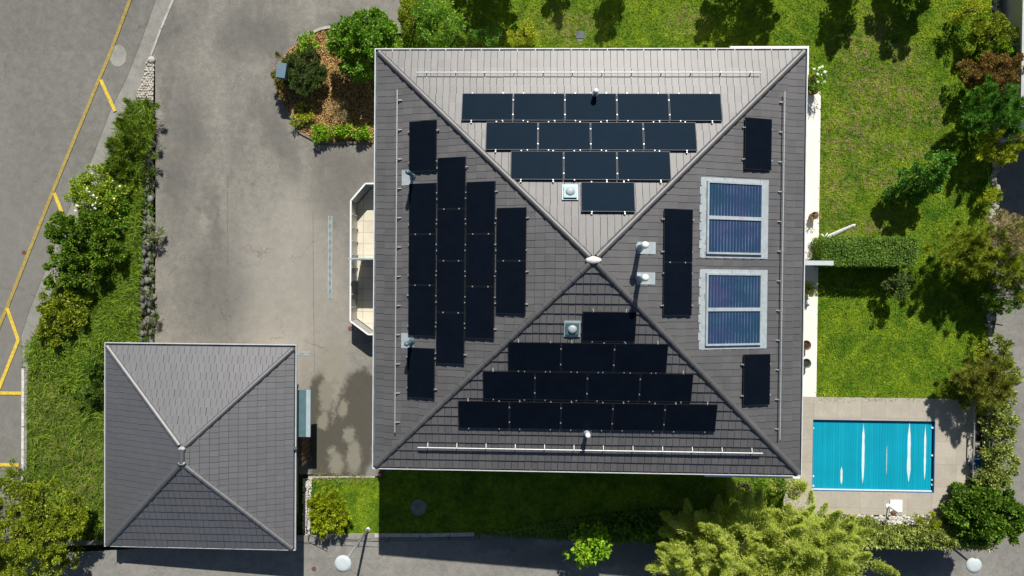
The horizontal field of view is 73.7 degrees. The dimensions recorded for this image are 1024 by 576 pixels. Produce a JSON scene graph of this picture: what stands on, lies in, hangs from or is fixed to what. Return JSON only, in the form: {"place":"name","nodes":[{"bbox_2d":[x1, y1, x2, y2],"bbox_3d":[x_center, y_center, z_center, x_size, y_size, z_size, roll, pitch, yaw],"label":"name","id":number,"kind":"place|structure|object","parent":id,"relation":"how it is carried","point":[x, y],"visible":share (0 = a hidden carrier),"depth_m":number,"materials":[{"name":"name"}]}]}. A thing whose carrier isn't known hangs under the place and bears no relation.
{"place":"outdoors","nodes":[
{"label":"outdoors","id":0,"kind":"place"},
{"bbox_2d":[0,0,154,544],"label":"street","id":1,"kind":"structure","parent":0,"point":[53,54],"depth_m":30.33,"materials":[{"name":"grey asphalt"}]},
{"bbox_2d":[0,340,19,388],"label":"road marking","id":2,"kind":"object","parent":1,"relation":"on","point":[9,362],"visible":1,"depth_m":29.75,"materials":[{"name":"yellow paint"}]},
{"bbox_2d":[21,368,24,537],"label":"kerb","id":3,"kind":"structure","parent":1,"relation":"on","point":[22,413],"depth_m":29.60,"materials":[{"name":"grey concrete"}]},
{"bbox_2d":[0,0,130,326],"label":"road marking","id":4,"kind":"object","parent":1,"relation":"on","point":[66,159],"visible":1,"depth_m":30.18,"materials":[{"name":"yellow paint"}]},
{"bbox_2d":[110,45,126,66],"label":"asphalt repair","id":5,"kind":"structure","parent":1,"relation":"on","point":[118,56],"depth_m":30.38,"materials":[{"name":"grey asphalt"}]},
{"bbox_2d":[24,122,144,544],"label":"grass bank","id":6,"kind":"structure","parent":0,"point":[95,482],"depth_m":29.52,"materials":[{"name":"green plant"}]},
{"bbox_2d":[0,458,27,484],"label":"sapling","id":7,"kind":"object","parent":6,"relation":"on","point":[10,474],"visible":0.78,"depth_m":28.68,"materials":[{"name":"green plant"}]},
{"bbox_2d":[0,469,91,575],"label":"tree","id":8,"kind":"object","parent":6,"relation":"on","point":[27,526],"visible":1,"depth_m":27.23,"materials":[{"name":"green plant"}]},
{"bbox_2d":[19,340,103,544],"bbox_3d":[-19.343,6.535,29.348,4.302,0.933,8.990,1,91,2],"label":"rough growth","id":9,"kind":"object","parent":6,"relation":"on","point":[70,449],"visible":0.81,"depth_m":29.40,"materials":[{"name":"green plant"}]},
{"bbox_2d":[21,341,103,393],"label":"evergreen sprays","id":10,"kind":"object","parent":6,"relation":"on","point":[71,366],"visible":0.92,"depth_m":29.41,"materials":[{"name":"green plant"}]},
{"bbox_2d":[34,286,92,347],"bbox_3d":[-19.184,1.211,29.274,2.589,1.432,2.727,1,91,2],"label":"deciduous shrub","id":11,"kind":"object","parent":6,"relation":"on","point":[48,310],"visible":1,"depth_m":28.99,"materials":[{"name":"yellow plant"}]},
{"bbox_2d":[31,540,103,547],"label":"kerb","id":12,"kind":"structure","parent":6,"relation":"on","point":[82,542],"depth_m":29.20,"materials":[{"name":"grey concrete"}]},
{"bbox_2d":[70,503,94,530],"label":"shrub","id":13,"kind":"object","parent":6,"relation":"on","point":[89,507],"visible":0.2,"depth_m":28.78,"materials":[{"name":"green plant"}]},
{"bbox_2d":[41,207,127,290],"bbox_3d":[-18.146,-1.571,28.994,3.621,2.252,3.720,1,91,2],"label":"deciduous shrub","id":14,"kind":"object","parent":6,"relation":"on","point":[73,231],"visible":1,"depth_m":28.54,"materials":[{"name":"green plant"}]},
{"bbox_2d":[72,378,103,407],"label":"shrub","id":15,"kind":"object","parent":6,"relation":"on","point":[91,396],"visible":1,"depth_m":29.00,"materials":[{"name":"green plant"}]},
{"bbox_2d":[23,94,156,348],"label":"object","id":16,"kind":"object","parent":6,"relation":"on","point":[98,328],"visible":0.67,"depth_m":29.49,"materials":[{"name":"green plant"}]},
{"bbox_2d":[80,351,103,378],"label":"shrub","id":17,"kind":"object","parent":6,"relation":"on","point":[91,371],"visible":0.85,"depth_m":28.91,"materials":[{"name":"green plant"}]},
{"bbox_2d":[63,164,133,221],"bbox_3d":[-17.682,-3.950,29.324,2.668,1.882,2.301,39,92,1],"label":"rose bush","id":18,"kind":"object","parent":6,"relation":"on","point":[83,188],"visible":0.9,"depth_m":29.02,"materials":[{"name":"green plant"}]},
{"bbox_2d":[87,186,131,232],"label":"laurel shrub","id":19,"kind":"object","parent":6,"relation":"on","point":[126,203],"visible":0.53,"depth_m":29.31,"materials":[{"name":"green plant"}]},
{"bbox_2d":[93,96,160,189],"bbox_3d":[-16.461,-6.125,29.565,2.362,2.045,4.517,19,91,1],"label":"clipped evergreen","id":20,"kind":"object","parent":6,"relation":"on","point":[124,143],"visible":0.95,"depth_m":29.27,"materials":[{"name":"green plant"}]},
{"bbox_2d":[21,0,170,492],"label":"pavement","id":21,"kind":"structure","parent":0,"point":[132,84],"depth_m":30.27,"materials":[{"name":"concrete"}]},
{"bbox_2d":[136,60,154,101],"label":"cobbles","id":22,"kind":"object","parent":21,"relation":"on","point":[148,83],"visible":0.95,"depth_m":30.24,"materials":[{"name":"stone"}]},
{"bbox_2d":[139,100,153,336],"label":"rockery slope","id":23,"kind":"structure","parent":0,"point":[146,272],"depth_m":30.17,"materials":[{"name":"stone"}]},
{"bbox_2d":[137,164,155,182],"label":"cushion plant","id":24,"kind":"object","parent":23,"relation":"on","point":[150,174],"visible":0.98,"depth_m":29.86,"materials":[{"name":"green plant"}]},
{"bbox_2d":[148,0,173,63],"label":"kerb","id":25,"kind":"structure","parent":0,"point":[160,30],"depth_m":30.31,"materials":[{"name":"grey concrete"}]},
{"bbox_2d":[152,0,400,475],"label":"driveway","id":26,"kind":"structure","parent":0,"point":[221,114],"depth_m":30.30,"materials":[{"name":"grey asphalt"}]},
{"bbox_2d":[136,102,156,342],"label":"stone wall","id":27,"kind":"structure","parent":26,"relation":"on","point":[146,265],"depth_m":30.09,"materials":[{"name":"grey stone"}]},
{"bbox_2d":[132,107,155,341],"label":"wall plants","id":28,"kind":"object","parent":27,"relation":"attached to","point":[151,208],"depth_m":30.10,"materials":[{"name":"green plant"}]},
{"bbox_2d":[143,220,165,244],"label":"cushion plant","id":29,"kind":"object","parent":27,"relation":"on","point":[152,235],"visible":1,"depth_m":29.89,"materials":[{"name":"green plant"}]},
{"bbox_2d":[226,176,227,343],"bbox_3d":[-12.668,-1.121,30.375,0.047,0.001,7.714,1,91,2],"label":"asphalt seam","id":30,"kind":"object","parent":26,"relation":"on","point":[227,245],"visible":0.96,"depth_m":30.36,"materials":[{"name":"grey asphalt"}]},
{"bbox_2d":[300,437,309,465],"bbox_3d":[-9.058,6.942,29.833,0.140,1.100,1.430,1,91,2],"label":"plank screen","id":31,"kind":"object","parent":26,"relation":"on","point":[304,450],"visible":0.81,"depth_m":29.65,"materials":[{"name":"brown wood"}]},
{"bbox_2d":[277,97,372,143],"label":"kerb","id":32,"kind":"structure","parent":26,"relation":"on","point":[309,137],"depth_m":30.12,"materials":[{"name":"grey concrete"}]},
{"bbox_2d":[328,216,331,298],"bbox_3d":[-8.052,-1.357,30.247,0.189,0.062,3.661,1,91,2],"label":"drain channel","id":33,"kind":"object","parent":26,"relation":"on","point":[329,257],"visible":1,"depth_m":30.22,"materials":[{"name":"metal"}]},
{"bbox_2d":[21,11,563,551],"bbox_3d":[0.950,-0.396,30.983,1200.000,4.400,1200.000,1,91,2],"label":"ground","id":34,"kind":"structure","parent":0,"point":[103,547],"depth_m":30.72,"materials":[{"name":"grey concrete"}]},
{"bbox_2d":[104,342,298,550],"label":"garage","id":35,"kind":"structure","parent":34,"relation":"on","point":[200,445],"depth_m":27.53,"materials":[{"name":"grey tile"}]},
{"bbox_2d":[297,384,310,436],"bbox_3d":[-8.983,5.208,29.328,1.238,2.060,1.953,1,91,2],"label":"lean to canopy","id":36,"kind":"object","parent":35,"relation":"attached to","point":[303,413],"visible":0.43,"depth_m":28.41,"materials":[{"name":"teal glass"}]},
{"bbox_2d":[814,525,997,552],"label":"hedge undergrowth","id":37,"kind":"object","parent":34,"relation":"on","point":[871,540],"visible":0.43,"depth_m":28.97,"materials":[{"name":"green plant"}]},
{"bbox_2d":[983,0,1004,480],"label":"boundary wall","id":38,"kind":"structure","parent":34,"relation":"on","point":[993,180],"depth_m":29.30,"materials":[{"name":"grey stone"}]},
{"bbox_2d":[988,410,1004,521],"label":"hedge undergrowth","id":39,"kind":"object","parent":34,"relation":"on","point":[995,422],"visible":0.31,"depth_m":28.86,"materials":[{"name":"green plant"}]},
{"bbox_2d":[976,208,1023,257],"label":"twiggy shrub","id":40,"kind":"object","parent":34,"relation":"on","point":[1017,236],"visible":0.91,"depth_m":27.09,"materials":[{"name":"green plant"}]},
{"bbox_2d":[999,0,1023,142],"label":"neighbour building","id":41,"kind":"structure","parent":34,"relation":"on","point":[1012,11],"depth_m":28.60,"materials":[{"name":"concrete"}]},
{"bbox_2d":[274,29,374,144],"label":"mulch","id":42,"kind":"object","parent":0,"point":[320,96],"visible":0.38,"depth_m":30.07,"materials":[{"name":"brown plant"}]},
{"bbox_2d":[275,62,289,79],"bbox_3d":[-9.702,-9.183,29.466,0.400,1.460,0.620,9,91,2],"label":"letter box","id":43,"kind":"object","parent":42,"relation":"on","point":[282,71],"visible":0.79,"depth_m":28.74,"materials":[{"name":"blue metal"}]},
{"bbox_2d":[270,47,295,92],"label":"juniper shrub","id":44,"kind":"object","parent":42,"relation":"on","point":[273,74],"visible":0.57,"depth_m":29.41,"materials":[{"name":"green plant"}]},
{"bbox_2d":[294,99,314,123],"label":"ground cover plant","id":45,"kind":"object","parent":42,"relation":"on","point":[304,117],"visible":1,"depth_m":29.87,"materials":[{"name":"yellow plant"}]},
{"bbox_2d":[284,45,328,96],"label":"juniper shrub","id":46,"kind":"object","parent":42,"relation":"on","point":[314,69],"visible":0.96,"depth_m":29.24,"materials":[{"name":"green plant"}]},
{"bbox_2d":[295,30,320,51],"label":"shrub","id":47,"kind":"object","parent":42,"relation":"on","point":[303,42],"visible":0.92,"depth_m":29.42,"materials":[{"name":"green plant"}]},
{"bbox_2d":[308,120,339,144],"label":"ground cover plant","id":48,"kind":"object","parent":42,"relation":"on","point":[322,135],"visible":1,"depth_m":29.75,"materials":[{"name":"green plant"}]},
{"bbox_2d":[325,99,350,127],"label":"dry plant","id":49,"kind":"object","parent":42,"relation":"on","point":[340,111],"visible":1,"depth_m":29.71,"materials":[{"name":"brown plant"}]},
{"bbox_2d":[335,120,372,140],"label":"ground cover plant","id":50,"kind":"object","parent":42,"relation":"on","point":[363,133],"visible":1,"depth_m":29.77,"materials":[{"name":"green plant"}]},
{"bbox_2d":[325,6,402,83],"bbox_3d":[-6.079,-10.137,28.718,3.205,3.018,2.997,-30,90,2],"label":"laurel shrub","id":51,"kind":"object","parent":42,"relation":"on","point":[364,37],"visible":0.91,"depth_m":28.08,"materials":[{"name":"green plant"}]},
{"bbox_2d":[0,143,1023,575],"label":"lane","id":52,"kind":"structure","parent":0,"point":[482,555],"depth_m":30.70,"materials":[{"name":"grey asphalt"}]},
{"bbox_2d":[315,532,474,536],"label":"kerb","id":53,"kind":"structure","parent":52,"relation":"on","point":[457,534],"depth_m":30.23,"materials":[{"name":"concrete"}]},
{"bbox_2d":[297,536,479,542],"bbox_3d":[-5.402,11.043,30.048,7.992,0.550,0.032,-2,91,2],"label":"wire fence","id":54,"kind":"object","parent":53,"relation":"on","point":[449,537],"visible":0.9,"depth_m":29.93,"materials":[{"name":"grey metal"}]},
{"bbox_2d":[953,549,981,572],"bbox_3d":[19.777,11.827,30.685,0.670,3.165,0.673,1,91,2],"label":"street lamp","id":55,"kind":"object","parent":52,"relation":"on","point":[973,564],"visible":0.77,"depth_m":29.13,"materials":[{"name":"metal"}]},
{"bbox_2d":[308,469,799,535],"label":"lawn","id":56,"kind":"structure","parent":0,"point":[533,500],"depth_m":30.15,"materials":[{"name":"green plant"}]},
{"bbox_2d":[302,478,312,534],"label":"gravel","id":57,"kind":"structure","parent":56,"relation":"on","point":[306,494],"depth_m":30.38,"materials":[{"name":"white gravel"}]},
{"bbox_2d":[305,485,352,539],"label":"golden shrub","id":58,"kind":"object","parent":56,"relation":"on","point":[326,503],"visible":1,"depth_m":29.40,"materials":[{"name":"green plant"}]},
{"bbox_2d":[308,475,375,477],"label":"kerb","id":59,"kind":"structure","parent":56,"relation":"on","point":[333,476],"depth_m":30.35,"materials":[{"name":"concrete"}]},
{"bbox_2d":[334,527,370,571],"bbox_3d":[-6.519,10.701,28.423,0.670,3.861,0.670,1,91,2],"label":"street lamp","id":60,"kind":"object","parent":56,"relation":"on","point":[342,563],"visible":1,"depth_m":26.52,"materials":[{"name":"metal"}]},
{"bbox_2d":[410,499,426,515],"bbox_3d":[-4.139,9.719,30.230,0.720,0.026,0.720,1,91,2],"label":"manhole cover","id":61,"kind":"object","parent":56,"relation":"on","point":[419,505],"visible":1,"depth_m":30.22,"materials":[{"name":"grey metal"}]},
{"bbox_2d":[689,477,794,502],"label":"shade shrub","id":62,"kind":"object","parent":56,"relation":"on","point":[761,484],"visible":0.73,"depth_m":28.79,"materials":[{"name":"green plant"}]},
{"bbox_2d":[766,477,811,502],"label":"shrub","id":63,"kind":"object","parent":56,"relation":"on","point":[800,485],"visible":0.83,"depth_m":28.24,"materials":[{"name":"green plant"}]},
{"bbox_2d":[348,46,808,477],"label":"house","id":64,"kind":"structure","parent":0,"point":[581,260],"depth_m":23.61,"materials":[{"name":"grey tile"}]},
{"bbox_2d":[475,507,749,538],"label":"embankment","id":65,"kind":"structure","parent":0,"point":[590,520],"depth_m":30.17,"materials":[{"name":"plant"}]},
{"bbox_2d":[562,520,613,569],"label":"shrub","id":66,"kind":"object","parent":65,"relation":"on","point":[586,544],"visible":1,"depth_m":28.72,"materials":[{"name":"green plant"}]},
{"bbox_2d":[608,511,660,545],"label":"shade shrub","id":67,"kind":"object","parent":65,"relation":"on","point":[630,530],"visible":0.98,"depth_m":29.53,"materials":[{"name":"green plant"}]},
{"bbox_2d":[475,507,840,544],"bbox_3d":[6.581,10.705,30.915,16.392,2.602,2.448,1,91,2],"label":"ground cover","id":68,"kind":"object","parent":65,"relation":"on","point":[563,525],"visible":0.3,"depth_m":30.11,"materials":[{"name":"green plant"}]},
{"bbox_2d":[648,518,686,550],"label":"shade shrub","id":69,"kind":"object","parent":65,"relation":"on","point":[653,543],"visible":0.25,"depth_m":29.77,"materials":[{"name":"green plant"}]},
{"bbox_2d":[644,477,899,575],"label":"willow","id":70,"kind":"object","parent":65,"relation":"on","point":[836,548],"visible":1,"depth_m":27.15,"materials":[{"name":"green plant"}]},
{"bbox_2d":[400,0,1000,402],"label":"lawn","id":71,"kind":"structure","parent":0,"point":[829,22],"depth_m":29.48,"materials":[{"name":"green plant"}]},
{"bbox_2d":[397,0,423,34],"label":"mixed shrub","id":72,"kind":"object","parent":71,"relation":"on","point":[407,18],"visible":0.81,"depth_m":28.63,"materials":[{"name":"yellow plant"}]},
{"bbox_2d":[411,0,466,47],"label":"tall shrub","id":73,"kind":"object","parent":71,"relation":"on","point":[427,25],"visible":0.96,"depth_m":28.31,"materials":[{"name":"green plant"}]},
{"bbox_2d":[455,27,480,47],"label":"shrub","id":74,"kind":"object","parent":71,"relation":"on","point":[465,41],"visible":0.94,"depth_m":29.51,"materials":[{"name":"green plant"}]},
{"bbox_2d":[469,26,505,47],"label":"shrub","id":75,"kind":"object","parent":71,"relation":"on","point":[490,40],"visible":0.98,"depth_m":29.26,"materials":[{"name":"green plant"}]},
{"bbox_2d":[506,18,538,46],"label":"shrub","id":76,"kind":"object","parent":71,"relation":"on","point":[530,33],"visible":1,"depth_m":29.33,"materials":[{"name":"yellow plant"}]},
{"bbox_2d":[808,62,828,90],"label":"potted plant","id":77,"kind":"object","parent":71,"relation":"on","point":[817,76],"visible":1,"depth_m":28.52,"materials":[{"name":"green plant"}]},
{"bbox_2d":[809,234,919,269],"bbox_3d":[14.851,-1.523,28.767,4.143,1.555,1.555,1,91,2],"label":"clipped hedge","id":78,"kind":"object","parent":71,"relation":"on","point":[875,251],"visible":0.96,"depth_m":28.20,"materials":[{"name":"green plant"}]},
{"bbox_2d":[880,269,914,301],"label":"shrub","id":79,"kind":"object","parent":71,"relation":"on","point":[900,281],"visible":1,"depth_m":28.28,"materials":[{"name":"green plant"}]},
{"bbox_2d":[881,149,957,205],"bbox_3d":[16.720,-4.460,27.973,2.375,3.077,2.085,1,91,2],"label":"tree","id":80,"kind":"object","parent":71,"relation":"on","point":[939,174],"visible":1,"depth_m":27.97,"materials":[{"name":"green plant"}]},
{"bbox_2d":[947,0,991,25],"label":"border shrub","id":81,"kind":"object","parent":71,"relation":"on","point":[980,8],"visible":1,"depth_m":28.18,"materials":[{"name":"yellow plant"}]},
{"bbox_2d":[922,218,1023,310],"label":"evergreen shrub","id":82,"kind":"object","parent":71,"relation":"on","point":[974,252],"visible":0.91,"depth_m":27.35,"materials":[{"name":"green plant"}]},
{"bbox_2d":[938,349,1020,416],"bbox_3d":[19.406,3.798,28.324,2.864,2.598,2.358,-45,89,2],"label":"evergreen shrub","id":83,"kind":"object","parent":71,"relation":"on","point":[974,378],"visible":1,"depth_m":27.90,"materials":[{"name":"green plant"}]},
{"bbox_2d":[956,73,1023,140],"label":"conifer","id":84,"kind":"object","parent":71,"relation":"on","point":[1005,114],"visible":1,"depth_m":27.30,"materials":[{"name":"green plant"}]},
{"bbox_2d":[956,50,1023,92],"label":"reddish shrub","id":85,"kind":"object","parent":71,"relation":"on","point":[988,68],"visible":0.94,"depth_m":27.84,"materials":[{"name":"red plant"}]},
{"bbox_2d":[976,185,1003,205],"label":"shrub","id":86,"kind":"object","parent":71,"relation":"on","point":[992,195],"visible":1,"depth_m":28.63,"materials":[{"name":"green plant"}]},
{"bbox_2d":[966,11,1019,51],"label":"border shrub","id":87,"kind":"object","parent":71,"relation":"on","point":[980,26],"visible":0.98,"depth_m":28.13,"materials":[{"name":"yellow plant"}]},
{"bbox_2d":[970,127,1023,168],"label":"ferny shrub","id":88,"kind":"object","parent":71,"relation":"on","point":[1008,150],"visible":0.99,"depth_m":28.03,"materials":[{"name":"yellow plant"}]},
{"bbox_2d":[970,277,1023,315],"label":"evergreen shrub","id":89,"kind":"object","parent":71,"relation":"on","point":[992,299],"visible":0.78,"depth_m":28.20,"materials":[{"name":"green plant"}]},
{"bbox_2d":[978,32,1018,57],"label":"border shrub","id":90,"kind":"object","parent":71,"relation":"on","point":[1011,49],"visible":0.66,"depth_m":28.30,"materials":[{"name":"green plant"}]},
{"bbox_2d":[803,92,820,396],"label":"terrace","id":91,"kind":"structure","parent":0,"point":[812,225],"depth_m":29.56,"materials":[{"name":"white concrete"}]},
{"bbox_2d":[805,280,818,296],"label":"potted plant","id":92,"kind":"object","parent":91,"relation":"on","point":[808,287],"visible":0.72,"depth_m":29.00,"materials":[{"name":"green plant"}]},
{"bbox_2d":[808,79,828,97],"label":"potted plant","id":93,"kind":"object","parent":91,"relation":"on","point":[811,92],"visible":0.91,"depth_m":28.88,"materials":[{"name":"green plant"}]},
{"bbox_2d":[807,224,855,248],"bbox_3d":[13.434,-2.242,28.804,1.590,1.484,0.411,-39,89,2],"label":"folded parasol","id":94,"kind":"object","parent":91,"relation":"on","point":[838,232],"visible":0.69,"depth_m":28.60,"materials":[{"name":"white fabric"}]},
{"bbox_2d":[783,397,976,515],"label":"pool deck","id":95,"kind":"structure","parent":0,"point":[953,434],"depth_m":29.56,"materials":[{"name":"stone"}]},
{"bbox_2d":[812,419,934,492],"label":"swimming pool","id":96,"kind":"structure","parent":95,"relation":"in","point":[871,456],"depth_m":29.73,"materials":[{"name":"blue plastic"}]},
{"bbox_2d":[890,500,902,511],"bbox_3d":[16.634,9.446,29.569,0.520,0.053,0.520,1,91,2],"label":"shower tray","id":97,"kind":"object","parent":95,"relation":"on","point":[896,505],"visible":0.93,"depth_m":29.54,"materials":[{"name":"white ceramic"}]},
{"bbox_2d":[967,400,975,479],"bbox_3d":[19.697,6.500,29.283,0.050,0.425,3.390,1,91,2],"label":"pool railing","id":98,"kind":"object","parent":95,"relation":"on","point":[973,440],"visible":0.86,"depth_m":29.09,"materials":[{"name":"metal"}]},
{"bbox_2d":[783,405,988,539],"bbox_3d":[16.196,7.935,29.622,8.720,0.001,6.255,1,91,2],"label":"hedge bed","id":99,"kind":"object","parent":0,"point":[979,437],"visible":0.1,"depth_m":29.48,"materials":[{"name":"soil"}]},
{"bbox_2d":[842,514,962,547],"bbox_3d":[16.754,10.403,29.190,5.449,1.632,1.400,1,91,2],"label":"variegated hedge","id":100,"kind":"object","parent":99,"relation":"on","point":[867,521],"visible":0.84,"depth_m":28.84,"materials":[{"name":"green plant"}]},
{"bbox_2d":[912,510,947,530],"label":"shrub","id":101,"kind":"object","parent":99,"relation":"on","point":[934,522],"visible":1,"depth_m":28.98,"materials":[{"name":"green plant"}]},
{"bbox_2d":[939,476,1023,547],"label":"round tree","id":102,"kind":"object","parent":99,"relation":"on","point":[972,516],"visible":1,"depth_m":28.18,"materials":[{"name":"green plant"}]},
{"bbox_2d":[972,333,1023,493],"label":"variegated hedge","id":103,"kind":"object","parent":99,"relation":"on","point":[1003,416],"visible":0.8,"depth_m":28.49,"materials":[{"name":"green plant"}]},
{"label":"gravel bed","id":104,"kind":"structure","parent":0,"visible":0},
{"bbox_2d":[842,514,939,525],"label":"gravel","id":105,"kind":"structure","parent":104,"relation":"on","point":[907,520],"depth_m":29.57,"materials":[{"name":"white gravel"}]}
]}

